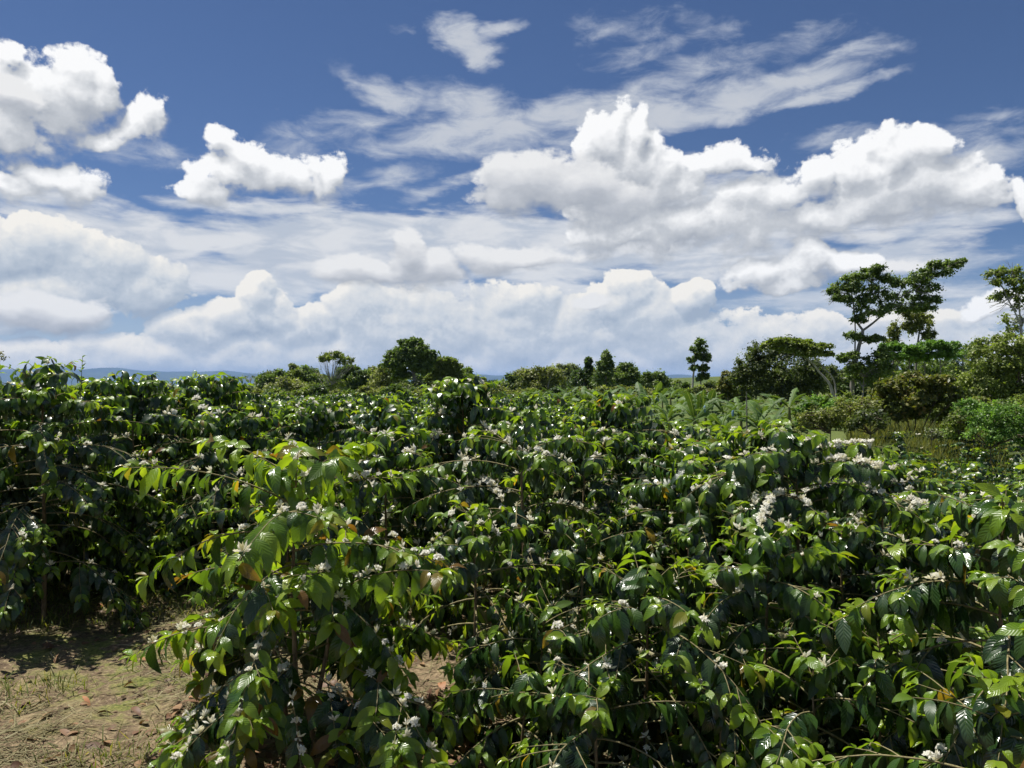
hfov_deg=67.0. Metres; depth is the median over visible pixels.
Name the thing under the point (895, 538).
coffee bush
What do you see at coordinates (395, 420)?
coffee bush
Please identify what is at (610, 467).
coffee bush
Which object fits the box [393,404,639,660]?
coffee bush
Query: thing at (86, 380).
coffee bush
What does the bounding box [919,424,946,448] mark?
grey shrub
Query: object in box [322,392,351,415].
coffee bush
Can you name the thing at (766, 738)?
coffee bush
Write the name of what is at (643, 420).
banana plant
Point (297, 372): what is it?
tree
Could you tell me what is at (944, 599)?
coffee bush
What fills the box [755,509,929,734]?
coffee bush
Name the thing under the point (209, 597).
coffee bush
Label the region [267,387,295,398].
scrub bush
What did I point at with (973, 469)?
coffee bush
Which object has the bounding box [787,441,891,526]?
coffee bush
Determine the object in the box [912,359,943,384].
woodland tree
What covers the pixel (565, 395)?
banana plant
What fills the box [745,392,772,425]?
banana plant
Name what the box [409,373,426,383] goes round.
tree
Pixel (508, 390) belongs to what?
scrub bush
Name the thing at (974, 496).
coffee bush
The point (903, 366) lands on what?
woodland tree
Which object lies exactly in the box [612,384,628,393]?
scrub bush
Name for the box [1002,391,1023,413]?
undergrowth bush
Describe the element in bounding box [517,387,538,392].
scrub bush
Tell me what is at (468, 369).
round tree
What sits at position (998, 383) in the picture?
thicket tree
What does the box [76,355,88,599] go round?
weed shoot
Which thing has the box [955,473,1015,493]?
coffee bush
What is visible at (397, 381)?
tree
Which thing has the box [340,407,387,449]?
coffee bush
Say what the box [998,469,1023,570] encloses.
coffee bush
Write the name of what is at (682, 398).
banana plant
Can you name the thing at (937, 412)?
thicket bush
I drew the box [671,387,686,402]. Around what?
banana plant
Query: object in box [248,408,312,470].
coffee bush
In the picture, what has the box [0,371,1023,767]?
ground
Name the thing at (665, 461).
coffee bush
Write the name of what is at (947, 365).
hill tree
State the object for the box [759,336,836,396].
leaning tree
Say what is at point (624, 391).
banana plant
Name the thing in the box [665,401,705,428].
banana plant
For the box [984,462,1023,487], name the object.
coffee bush
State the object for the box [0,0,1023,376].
sky
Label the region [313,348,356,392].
vase tree
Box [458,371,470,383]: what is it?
tree
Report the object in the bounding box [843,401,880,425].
thicket bush
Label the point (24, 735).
straw
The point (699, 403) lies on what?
banana plant
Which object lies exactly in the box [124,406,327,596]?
coffee bush
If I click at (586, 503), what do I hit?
coffee bush
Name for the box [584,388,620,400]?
banana plant
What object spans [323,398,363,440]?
coffee bush
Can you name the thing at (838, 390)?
tree
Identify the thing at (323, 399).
coffee bush
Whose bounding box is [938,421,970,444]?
undergrowth bush
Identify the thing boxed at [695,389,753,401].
shrub mass
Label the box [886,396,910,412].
thicket bush
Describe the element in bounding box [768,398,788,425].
banana plant
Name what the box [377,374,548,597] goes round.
coffee bush
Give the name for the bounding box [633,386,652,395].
scrub bush
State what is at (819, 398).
thicket bush
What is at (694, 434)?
coffee bush
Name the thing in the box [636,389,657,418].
banana plant
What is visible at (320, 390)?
scrub bush
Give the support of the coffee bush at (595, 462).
on the ground at (94, 657)
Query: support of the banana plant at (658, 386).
on the ground at (94, 657)
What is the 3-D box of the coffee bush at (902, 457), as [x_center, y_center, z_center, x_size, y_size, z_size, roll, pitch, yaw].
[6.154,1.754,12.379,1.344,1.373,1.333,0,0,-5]
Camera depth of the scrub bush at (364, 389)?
93.44 m
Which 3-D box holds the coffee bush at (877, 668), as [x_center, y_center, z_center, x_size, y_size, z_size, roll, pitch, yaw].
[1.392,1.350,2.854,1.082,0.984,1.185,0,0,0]
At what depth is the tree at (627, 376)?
111.28 m
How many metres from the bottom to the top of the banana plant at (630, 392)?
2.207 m
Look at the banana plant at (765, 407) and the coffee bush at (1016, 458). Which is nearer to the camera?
the coffee bush at (1016, 458)
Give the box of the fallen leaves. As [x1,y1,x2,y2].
[0,553,673,767]
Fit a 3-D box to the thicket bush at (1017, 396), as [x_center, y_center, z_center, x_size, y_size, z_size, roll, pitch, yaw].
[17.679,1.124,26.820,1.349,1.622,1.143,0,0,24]
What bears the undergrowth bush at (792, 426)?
on the ground at (94, 657)
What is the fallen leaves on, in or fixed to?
on the ground at (94, 657)
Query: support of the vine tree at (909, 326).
on the ground at (94, 657)
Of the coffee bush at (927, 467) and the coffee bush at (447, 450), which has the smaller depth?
the coffee bush at (447, 450)
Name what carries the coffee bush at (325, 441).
on the ground at (94, 657)
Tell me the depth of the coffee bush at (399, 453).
5.19 m
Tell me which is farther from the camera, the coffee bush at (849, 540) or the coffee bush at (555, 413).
the coffee bush at (555, 413)
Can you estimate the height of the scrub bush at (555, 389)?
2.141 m
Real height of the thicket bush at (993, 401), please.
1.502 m
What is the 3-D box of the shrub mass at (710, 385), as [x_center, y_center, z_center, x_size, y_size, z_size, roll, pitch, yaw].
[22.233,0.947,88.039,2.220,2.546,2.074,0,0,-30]
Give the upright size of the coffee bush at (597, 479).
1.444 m
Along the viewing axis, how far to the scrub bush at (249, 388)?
90.41 m
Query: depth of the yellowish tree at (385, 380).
107.62 m
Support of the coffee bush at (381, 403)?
on the ground at (94, 657)
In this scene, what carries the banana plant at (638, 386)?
on the ground at (94, 657)
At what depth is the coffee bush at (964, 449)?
19.24 m
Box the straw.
[0,543,671,767]
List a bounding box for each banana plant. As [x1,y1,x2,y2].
[512,388,539,398]
[539,390,552,396]
[542,387,563,409]
[551,389,574,403]
[554,386,587,403]
[571,386,597,403]
[577,393,605,402]
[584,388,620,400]
[609,389,637,407]
[616,389,638,407]
[617,385,658,406]
[631,382,668,420]
[635,382,676,417]
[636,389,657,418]
[640,400,687,430]
[642,395,660,421]
[643,393,693,429]
[660,388,682,408]
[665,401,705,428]
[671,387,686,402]
[671,391,722,429]
[678,391,724,420]
[681,393,717,423]
[687,390,726,429]
[692,402,744,433]
[701,394,748,421]
[717,397,769,431]
[719,399,761,428]
[732,401,781,429]
[744,398,791,425]
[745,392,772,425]
[751,406,787,428]
[761,388,813,420]
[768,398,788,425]
[791,395,820,414]
[799,396,832,419]
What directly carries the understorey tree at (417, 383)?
on the ground at (94, 657)
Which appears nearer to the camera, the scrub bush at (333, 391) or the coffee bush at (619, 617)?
the coffee bush at (619, 617)
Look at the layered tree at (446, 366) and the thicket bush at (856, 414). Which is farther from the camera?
the layered tree at (446, 366)
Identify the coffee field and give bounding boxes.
[144,391,600,420]
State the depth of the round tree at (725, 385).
61.77 m
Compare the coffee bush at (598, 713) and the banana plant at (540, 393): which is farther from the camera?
the banana plant at (540, 393)
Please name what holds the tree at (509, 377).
on the ground at (94, 657)
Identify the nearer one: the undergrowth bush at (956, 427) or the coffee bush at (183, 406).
the coffee bush at (183, 406)
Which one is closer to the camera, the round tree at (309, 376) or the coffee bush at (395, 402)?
the coffee bush at (395, 402)
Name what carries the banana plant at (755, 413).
on the ground at (94, 657)
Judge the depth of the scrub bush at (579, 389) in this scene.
96.12 m
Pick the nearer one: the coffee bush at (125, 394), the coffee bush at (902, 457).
the coffee bush at (125, 394)
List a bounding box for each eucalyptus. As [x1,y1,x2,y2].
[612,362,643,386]
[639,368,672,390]
[686,337,711,387]
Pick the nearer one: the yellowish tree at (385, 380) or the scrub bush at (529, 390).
the scrub bush at (529, 390)
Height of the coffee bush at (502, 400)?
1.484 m
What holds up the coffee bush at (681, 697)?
on the ground at (94, 657)
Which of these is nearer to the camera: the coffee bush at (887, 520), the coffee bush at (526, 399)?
the coffee bush at (887, 520)
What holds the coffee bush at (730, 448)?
on the ground at (94, 657)
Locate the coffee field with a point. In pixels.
(297, 398)
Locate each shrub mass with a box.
[262,375,305,391]
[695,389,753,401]
[703,381,716,388]
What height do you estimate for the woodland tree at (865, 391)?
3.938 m
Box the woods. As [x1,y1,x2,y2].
[0,376,716,394]
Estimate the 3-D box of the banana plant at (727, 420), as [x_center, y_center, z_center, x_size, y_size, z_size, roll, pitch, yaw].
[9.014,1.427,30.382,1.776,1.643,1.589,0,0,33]
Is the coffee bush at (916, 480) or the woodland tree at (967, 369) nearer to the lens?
the coffee bush at (916, 480)
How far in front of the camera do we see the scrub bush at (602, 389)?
88.16 m
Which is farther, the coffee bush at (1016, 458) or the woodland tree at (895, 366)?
the woodland tree at (895, 366)
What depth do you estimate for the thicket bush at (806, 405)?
27.02 m
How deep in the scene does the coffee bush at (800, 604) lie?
3.21 m
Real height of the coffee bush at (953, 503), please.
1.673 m
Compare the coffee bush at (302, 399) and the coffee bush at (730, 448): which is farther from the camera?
the coffee bush at (302, 399)
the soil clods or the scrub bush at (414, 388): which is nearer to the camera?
the soil clods
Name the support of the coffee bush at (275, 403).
on the ground at (94, 657)
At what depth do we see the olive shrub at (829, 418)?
19.98 m
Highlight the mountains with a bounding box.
[0,367,696,384]
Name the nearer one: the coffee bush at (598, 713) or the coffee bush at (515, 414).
the coffee bush at (598, 713)
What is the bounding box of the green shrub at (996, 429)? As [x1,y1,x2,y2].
[958,399,1023,474]
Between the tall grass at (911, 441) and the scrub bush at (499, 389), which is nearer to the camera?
the tall grass at (911, 441)
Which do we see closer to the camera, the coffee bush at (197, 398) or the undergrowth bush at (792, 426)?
the coffee bush at (197, 398)
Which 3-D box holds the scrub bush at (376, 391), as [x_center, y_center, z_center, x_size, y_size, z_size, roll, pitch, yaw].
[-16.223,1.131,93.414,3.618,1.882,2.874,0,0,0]
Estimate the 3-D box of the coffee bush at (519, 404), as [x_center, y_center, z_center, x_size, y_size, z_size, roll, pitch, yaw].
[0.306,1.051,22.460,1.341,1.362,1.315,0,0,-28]
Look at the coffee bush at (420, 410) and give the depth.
16.67 m
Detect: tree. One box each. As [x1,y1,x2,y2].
[0,351,9,360]
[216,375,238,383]
[242,374,254,386]
[253,368,290,391]
[284,368,315,384]
[288,362,298,371]
[299,364,320,384]
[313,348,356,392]
[319,364,359,390]
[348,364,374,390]
[366,360,393,388]
[368,365,379,376]
[378,335,440,386]
[378,375,409,386]
[399,380,431,394]
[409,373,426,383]
[422,355,464,389]
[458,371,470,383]
[461,366,480,383]
[502,371,527,390]
[512,363,567,392]
[555,362,579,386]
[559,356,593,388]
[588,349,620,388]
[665,376,675,387]
[672,379,681,384]
[674,379,690,389]
[705,379,720,389]
[715,370,739,400]
[720,377,762,404]
[727,334,833,407]
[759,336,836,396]
[785,364,823,395]
[800,365,847,396]
[821,257,967,398]
[823,382,849,393]
[824,363,844,394]
[835,345,898,396]
[837,374,869,399]
[862,365,894,396]
[871,360,904,376]
[878,339,967,383]
[885,306,938,376]
[894,360,922,377]
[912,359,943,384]
[928,341,988,395]
[946,330,1023,401]
[954,364,983,395]
[979,261,1023,382]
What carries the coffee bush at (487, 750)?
on the ground at (94, 657)
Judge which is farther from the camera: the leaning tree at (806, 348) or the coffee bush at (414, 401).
the leaning tree at (806, 348)
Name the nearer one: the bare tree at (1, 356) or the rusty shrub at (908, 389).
the rusty shrub at (908, 389)
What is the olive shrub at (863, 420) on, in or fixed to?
on the ground at (94, 657)
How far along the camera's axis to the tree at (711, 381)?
141.67 m
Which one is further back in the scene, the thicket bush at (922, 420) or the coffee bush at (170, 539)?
the thicket bush at (922, 420)
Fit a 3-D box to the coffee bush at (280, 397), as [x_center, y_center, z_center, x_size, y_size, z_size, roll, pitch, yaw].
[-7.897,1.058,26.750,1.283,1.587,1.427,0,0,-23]
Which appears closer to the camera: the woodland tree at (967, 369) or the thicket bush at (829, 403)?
the thicket bush at (829, 403)
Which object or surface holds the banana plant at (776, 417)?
on the ground at (94, 657)
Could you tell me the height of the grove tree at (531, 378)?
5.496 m
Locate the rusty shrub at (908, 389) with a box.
[858,369,966,434]
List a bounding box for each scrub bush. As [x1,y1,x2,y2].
[245,384,254,397]
[252,388,265,395]
[261,384,284,394]
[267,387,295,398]
[291,384,315,397]
[304,383,327,397]
[324,388,346,395]
[341,388,357,395]
[355,385,378,394]
[365,386,387,397]
[379,383,411,397]
[409,384,424,391]
[411,385,436,398]
[489,384,505,394]
[503,386,520,397]
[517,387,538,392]
[525,388,543,397]
[538,386,564,401]
[555,386,580,400]
[571,386,591,399]
[589,385,612,395]
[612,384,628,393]
[619,386,635,399]
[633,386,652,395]
[659,388,676,398]
[667,386,684,398]
[681,384,706,394]
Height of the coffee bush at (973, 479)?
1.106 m
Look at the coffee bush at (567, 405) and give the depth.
18.19 m
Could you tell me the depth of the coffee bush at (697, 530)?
4.49 m
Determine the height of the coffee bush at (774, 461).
1.664 m
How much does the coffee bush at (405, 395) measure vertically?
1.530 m
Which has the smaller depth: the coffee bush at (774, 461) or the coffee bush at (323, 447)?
the coffee bush at (774, 461)
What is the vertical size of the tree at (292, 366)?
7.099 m
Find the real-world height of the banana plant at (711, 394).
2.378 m
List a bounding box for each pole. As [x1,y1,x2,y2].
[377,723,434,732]
[746,391,747,445]
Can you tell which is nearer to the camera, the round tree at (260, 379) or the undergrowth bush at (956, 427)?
the undergrowth bush at (956, 427)
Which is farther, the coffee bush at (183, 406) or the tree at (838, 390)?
the tree at (838, 390)
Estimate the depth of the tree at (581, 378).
111.75 m
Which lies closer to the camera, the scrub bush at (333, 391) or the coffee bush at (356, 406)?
the coffee bush at (356, 406)
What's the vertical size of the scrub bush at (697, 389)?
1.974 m
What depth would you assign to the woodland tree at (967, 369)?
85.81 m
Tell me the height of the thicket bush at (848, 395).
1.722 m
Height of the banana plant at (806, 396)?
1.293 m
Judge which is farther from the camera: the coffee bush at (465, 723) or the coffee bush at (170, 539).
the coffee bush at (170, 539)
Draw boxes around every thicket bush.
[792,391,826,420]
[793,401,817,429]
[813,395,857,430]
[832,390,861,401]
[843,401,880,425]
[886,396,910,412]
[912,415,947,423]
[926,394,958,424]
[967,394,991,418]
[986,398,1022,431]
[1007,393,1021,401]
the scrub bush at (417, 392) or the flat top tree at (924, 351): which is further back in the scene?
the scrub bush at (417, 392)
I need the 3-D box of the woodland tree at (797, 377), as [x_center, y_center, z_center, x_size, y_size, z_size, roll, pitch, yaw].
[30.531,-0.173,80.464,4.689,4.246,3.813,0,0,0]
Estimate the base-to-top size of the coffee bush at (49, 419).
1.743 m
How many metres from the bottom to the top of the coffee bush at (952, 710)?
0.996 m
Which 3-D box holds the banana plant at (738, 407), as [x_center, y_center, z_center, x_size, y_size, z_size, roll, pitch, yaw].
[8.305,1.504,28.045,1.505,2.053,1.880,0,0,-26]
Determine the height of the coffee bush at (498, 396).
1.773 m
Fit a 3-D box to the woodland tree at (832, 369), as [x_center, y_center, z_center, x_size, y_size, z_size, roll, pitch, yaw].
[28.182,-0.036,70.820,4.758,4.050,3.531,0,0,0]
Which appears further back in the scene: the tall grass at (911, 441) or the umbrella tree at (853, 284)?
the umbrella tree at (853, 284)
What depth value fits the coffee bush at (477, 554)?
3.76 m
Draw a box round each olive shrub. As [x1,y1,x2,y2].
[793,396,886,440]
[844,404,893,442]
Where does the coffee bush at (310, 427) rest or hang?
on the ground at (94, 657)
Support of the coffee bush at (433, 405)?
on the ground at (94, 657)
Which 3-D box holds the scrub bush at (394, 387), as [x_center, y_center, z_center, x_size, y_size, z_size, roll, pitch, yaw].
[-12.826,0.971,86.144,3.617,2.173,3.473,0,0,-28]
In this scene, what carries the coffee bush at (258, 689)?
on the ground at (94, 657)
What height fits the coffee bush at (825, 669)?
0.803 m
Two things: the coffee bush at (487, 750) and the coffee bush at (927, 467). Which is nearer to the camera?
the coffee bush at (487, 750)
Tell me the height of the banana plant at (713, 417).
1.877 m
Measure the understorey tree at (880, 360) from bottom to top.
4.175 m
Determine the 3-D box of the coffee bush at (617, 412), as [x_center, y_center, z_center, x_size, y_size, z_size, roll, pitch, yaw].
[0.833,0.974,6.231,1.880,1.859,1.752,0,0,-35]
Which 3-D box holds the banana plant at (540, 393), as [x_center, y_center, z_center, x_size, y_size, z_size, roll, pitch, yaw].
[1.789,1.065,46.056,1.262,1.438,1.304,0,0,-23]
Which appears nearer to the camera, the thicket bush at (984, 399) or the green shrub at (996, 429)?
the green shrub at (996, 429)
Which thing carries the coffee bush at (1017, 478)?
on the ground at (94, 657)
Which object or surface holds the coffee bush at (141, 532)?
on the ground at (94, 657)
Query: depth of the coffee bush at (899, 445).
19.41 m
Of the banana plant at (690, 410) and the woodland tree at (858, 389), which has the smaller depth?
the banana plant at (690, 410)
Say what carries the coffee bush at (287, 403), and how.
on the ground at (94, 657)
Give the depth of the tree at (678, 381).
136.92 m
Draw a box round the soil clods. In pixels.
[0,581,660,757]
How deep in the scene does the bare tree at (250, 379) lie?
149.97 m
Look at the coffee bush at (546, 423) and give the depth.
12.45 m
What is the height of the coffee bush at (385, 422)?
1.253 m
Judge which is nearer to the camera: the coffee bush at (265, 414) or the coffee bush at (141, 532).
the coffee bush at (141, 532)
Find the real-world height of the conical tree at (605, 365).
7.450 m
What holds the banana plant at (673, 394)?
on the ground at (94, 657)
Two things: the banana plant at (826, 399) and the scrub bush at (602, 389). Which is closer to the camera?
the banana plant at (826, 399)
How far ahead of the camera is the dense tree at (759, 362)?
57.22 m
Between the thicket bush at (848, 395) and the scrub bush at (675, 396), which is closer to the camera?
the thicket bush at (848, 395)
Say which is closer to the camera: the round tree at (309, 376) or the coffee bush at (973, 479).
the coffee bush at (973, 479)
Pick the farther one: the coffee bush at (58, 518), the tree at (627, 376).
the tree at (627, 376)
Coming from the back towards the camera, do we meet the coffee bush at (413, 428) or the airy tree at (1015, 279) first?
the airy tree at (1015, 279)
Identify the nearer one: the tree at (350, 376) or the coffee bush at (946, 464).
the coffee bush at (946, 464)
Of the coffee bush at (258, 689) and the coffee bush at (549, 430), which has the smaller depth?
the coffee bush at (258, 689)
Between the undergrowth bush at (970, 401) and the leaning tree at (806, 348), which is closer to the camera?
the undergrowth bush at (970, 401)
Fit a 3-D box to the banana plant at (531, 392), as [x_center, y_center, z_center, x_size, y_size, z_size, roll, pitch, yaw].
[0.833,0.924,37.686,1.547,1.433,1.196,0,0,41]
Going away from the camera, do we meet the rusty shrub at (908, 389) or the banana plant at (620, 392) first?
the rusty shrub at (908, 389)
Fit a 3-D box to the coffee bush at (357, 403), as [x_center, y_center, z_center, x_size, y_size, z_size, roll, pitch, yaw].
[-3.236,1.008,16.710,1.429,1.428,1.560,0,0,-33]
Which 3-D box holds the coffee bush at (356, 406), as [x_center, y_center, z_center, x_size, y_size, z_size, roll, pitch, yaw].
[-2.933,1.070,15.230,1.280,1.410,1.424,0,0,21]
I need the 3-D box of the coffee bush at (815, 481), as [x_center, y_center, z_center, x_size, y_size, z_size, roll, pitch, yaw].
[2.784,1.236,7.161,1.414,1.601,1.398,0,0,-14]
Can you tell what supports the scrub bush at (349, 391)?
on the ground at (94, 657)
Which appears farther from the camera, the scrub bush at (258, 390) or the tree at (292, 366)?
the tree at (292, 366)
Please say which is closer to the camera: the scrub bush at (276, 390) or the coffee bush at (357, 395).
the coffee bush at (357, 395)
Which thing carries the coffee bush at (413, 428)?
on the ground at (94, 657)
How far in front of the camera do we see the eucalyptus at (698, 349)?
89.76 m
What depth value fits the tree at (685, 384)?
124.17 m
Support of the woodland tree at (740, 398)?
on the ground at (94, 657)
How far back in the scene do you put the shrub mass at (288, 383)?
104.39 m
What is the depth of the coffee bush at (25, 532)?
5.09 m
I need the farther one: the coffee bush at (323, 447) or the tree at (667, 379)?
the tree at (667, 379)
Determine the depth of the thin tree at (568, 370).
124.22 m
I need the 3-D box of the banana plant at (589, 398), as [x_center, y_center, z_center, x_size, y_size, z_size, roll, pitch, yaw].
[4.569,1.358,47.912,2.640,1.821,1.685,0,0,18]
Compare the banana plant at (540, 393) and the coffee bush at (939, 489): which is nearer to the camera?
the coffee bush at (939, 489)
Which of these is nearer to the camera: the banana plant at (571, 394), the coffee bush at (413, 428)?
the coffee bush at (413, 428)
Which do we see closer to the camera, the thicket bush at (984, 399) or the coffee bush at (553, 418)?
the coffee bush at (553, 418)
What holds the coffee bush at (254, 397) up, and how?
on the ground at (94, 657)
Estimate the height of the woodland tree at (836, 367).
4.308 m
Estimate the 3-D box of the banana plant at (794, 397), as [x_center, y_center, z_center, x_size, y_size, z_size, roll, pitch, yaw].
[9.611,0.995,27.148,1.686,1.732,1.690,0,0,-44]
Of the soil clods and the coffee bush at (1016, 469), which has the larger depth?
the coffee bush at (1016, 469)
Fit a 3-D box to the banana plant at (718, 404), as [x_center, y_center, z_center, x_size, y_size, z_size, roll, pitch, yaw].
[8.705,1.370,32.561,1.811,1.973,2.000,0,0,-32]
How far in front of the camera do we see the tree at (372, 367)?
143.58 m
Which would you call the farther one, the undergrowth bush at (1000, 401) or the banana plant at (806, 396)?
the banana plant at (806, 396)
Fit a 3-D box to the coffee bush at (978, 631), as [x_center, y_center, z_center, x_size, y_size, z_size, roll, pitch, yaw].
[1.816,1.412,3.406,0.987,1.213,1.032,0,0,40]
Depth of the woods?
182.54 m
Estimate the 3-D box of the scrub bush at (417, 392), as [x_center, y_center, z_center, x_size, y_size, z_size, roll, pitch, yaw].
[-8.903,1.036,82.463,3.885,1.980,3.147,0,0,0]
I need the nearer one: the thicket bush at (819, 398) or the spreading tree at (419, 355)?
the thicket bush at (819, 398)
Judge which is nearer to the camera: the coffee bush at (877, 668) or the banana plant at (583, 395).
the coffee bush at (877, 668)
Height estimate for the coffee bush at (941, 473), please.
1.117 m
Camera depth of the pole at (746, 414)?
22.99 m
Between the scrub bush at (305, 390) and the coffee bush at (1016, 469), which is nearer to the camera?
the coffee bush at (1016, 469)
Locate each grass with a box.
[842,414,1011,488]
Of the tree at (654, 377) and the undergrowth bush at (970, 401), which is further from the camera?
the tree at (654, 377)
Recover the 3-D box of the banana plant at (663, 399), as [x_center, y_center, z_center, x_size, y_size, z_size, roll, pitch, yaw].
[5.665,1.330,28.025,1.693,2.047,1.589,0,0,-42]
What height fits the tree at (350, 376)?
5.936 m
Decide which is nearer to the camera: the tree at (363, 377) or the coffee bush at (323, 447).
the coffee bush at (323, 447)
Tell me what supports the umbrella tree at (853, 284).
on the ground at (94, 657)
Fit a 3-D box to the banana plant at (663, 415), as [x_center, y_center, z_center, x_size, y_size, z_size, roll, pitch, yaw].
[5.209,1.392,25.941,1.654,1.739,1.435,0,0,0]
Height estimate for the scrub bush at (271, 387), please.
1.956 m
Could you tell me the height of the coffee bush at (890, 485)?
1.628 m
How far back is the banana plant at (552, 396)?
46.08 m
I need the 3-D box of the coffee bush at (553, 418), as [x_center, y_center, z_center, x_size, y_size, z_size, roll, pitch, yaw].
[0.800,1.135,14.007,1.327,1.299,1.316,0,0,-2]
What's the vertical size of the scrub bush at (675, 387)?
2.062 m
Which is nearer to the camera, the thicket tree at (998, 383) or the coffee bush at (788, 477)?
the coffee bush at (788, 477)
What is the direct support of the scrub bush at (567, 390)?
on the ground at (94, 657)
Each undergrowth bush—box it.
[772,416,804,435]
[937,406,976,450]
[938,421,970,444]
[949,396,983,445]
[986,396,1023,445]
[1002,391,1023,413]
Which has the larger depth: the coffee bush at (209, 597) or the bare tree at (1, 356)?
the bare tree at (1, 356)
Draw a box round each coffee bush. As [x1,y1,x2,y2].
[0,356,178,633]
[0,372,94,587]
[1,381,86,506]
[31,375,145,507]
[41,370,231,589]
[64,451,207,599]
[112,371,295,547]
[114,433,466,767]
[123,375,266,551]
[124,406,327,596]
[163,374,275,460]
[183,472,359,647]
[224,396,389,563]
[245,393,268,399]
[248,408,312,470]
[250,400,318,462]
[271,399,303,419]
[273,425,496,635]
[276,392,297,418]
[286,416,360,492]
[299,396,318,409]
[300,396,328,435]
[306,408,348,459]
[321,393,419,509]
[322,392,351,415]
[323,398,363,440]
[327,403,382,455]
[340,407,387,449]
[341,398,382,441]
[342,402,434,521]
[348,392,370,406]
[352,410,435,443]
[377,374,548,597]
[378,398,413,433]
[388,389,422,422]
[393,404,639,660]
[393,499,570,704]
[404,396,421,409]
[404,405,445,436]
[406,412,427,433]
[412,589,631,762]
[414,401,556,579]
[416,399,434,414]
[433,388,527,499]
[438,650,606,767]
[461,400,531,519]
[473,636,708,767]
[477,515,708,731]
[480,551,825,767]
[483,411,560,477]
[491,419,670,620]
[494,395,520,411]
[507,398,539,428]
[509,394,564,478]
[511,390,707,595]
[513,392,548,422]
[539,405,566,434]
[539,411,573,454]
[540,399,588,434]
[544,405,597,450]
[568,451,811,691]
[574,415,642,491]
[579,419,655,509]
[579,439,799,629]
[585,421,653,507]
[620,560,803,740]
[641,420,746,464]
[643,518,919,767]
[648,673,825,766]
[652,424,815,586]
[674,418,953,680]
[682,630,932,767]
[738,432,884,548]
[745,448,819,492]
[746,603,987,767]
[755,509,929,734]
[779,652,1023,767]
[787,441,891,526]
[806,569,1014,767]
[807,456,977,586]
[812,483,1023,767]
[828,505,985,651]
[852,451,926,479]
[873,431,929,466]
[876,465,970,536]
[883,459,954,534]
[887,463,954,492]
[896,452,949,481]
[916,464,1023,635]
[916,475,975,539]
[927,460,984,495]
[929,461,1017,532]
[933,488,1004,580]
[936,432,998,469]
[936,473,999,496]
[945,448,1018,484]
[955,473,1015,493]
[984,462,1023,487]
[988,435,1023,471]
[996,474,1023,489]
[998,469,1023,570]
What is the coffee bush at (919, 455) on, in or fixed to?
on the ground at (94, 657)
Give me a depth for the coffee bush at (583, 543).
3.92 m
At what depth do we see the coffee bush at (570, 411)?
15.15 m
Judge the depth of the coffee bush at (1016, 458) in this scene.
19.13 m
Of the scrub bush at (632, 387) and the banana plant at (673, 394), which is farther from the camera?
the scrub bush at (632, 387)

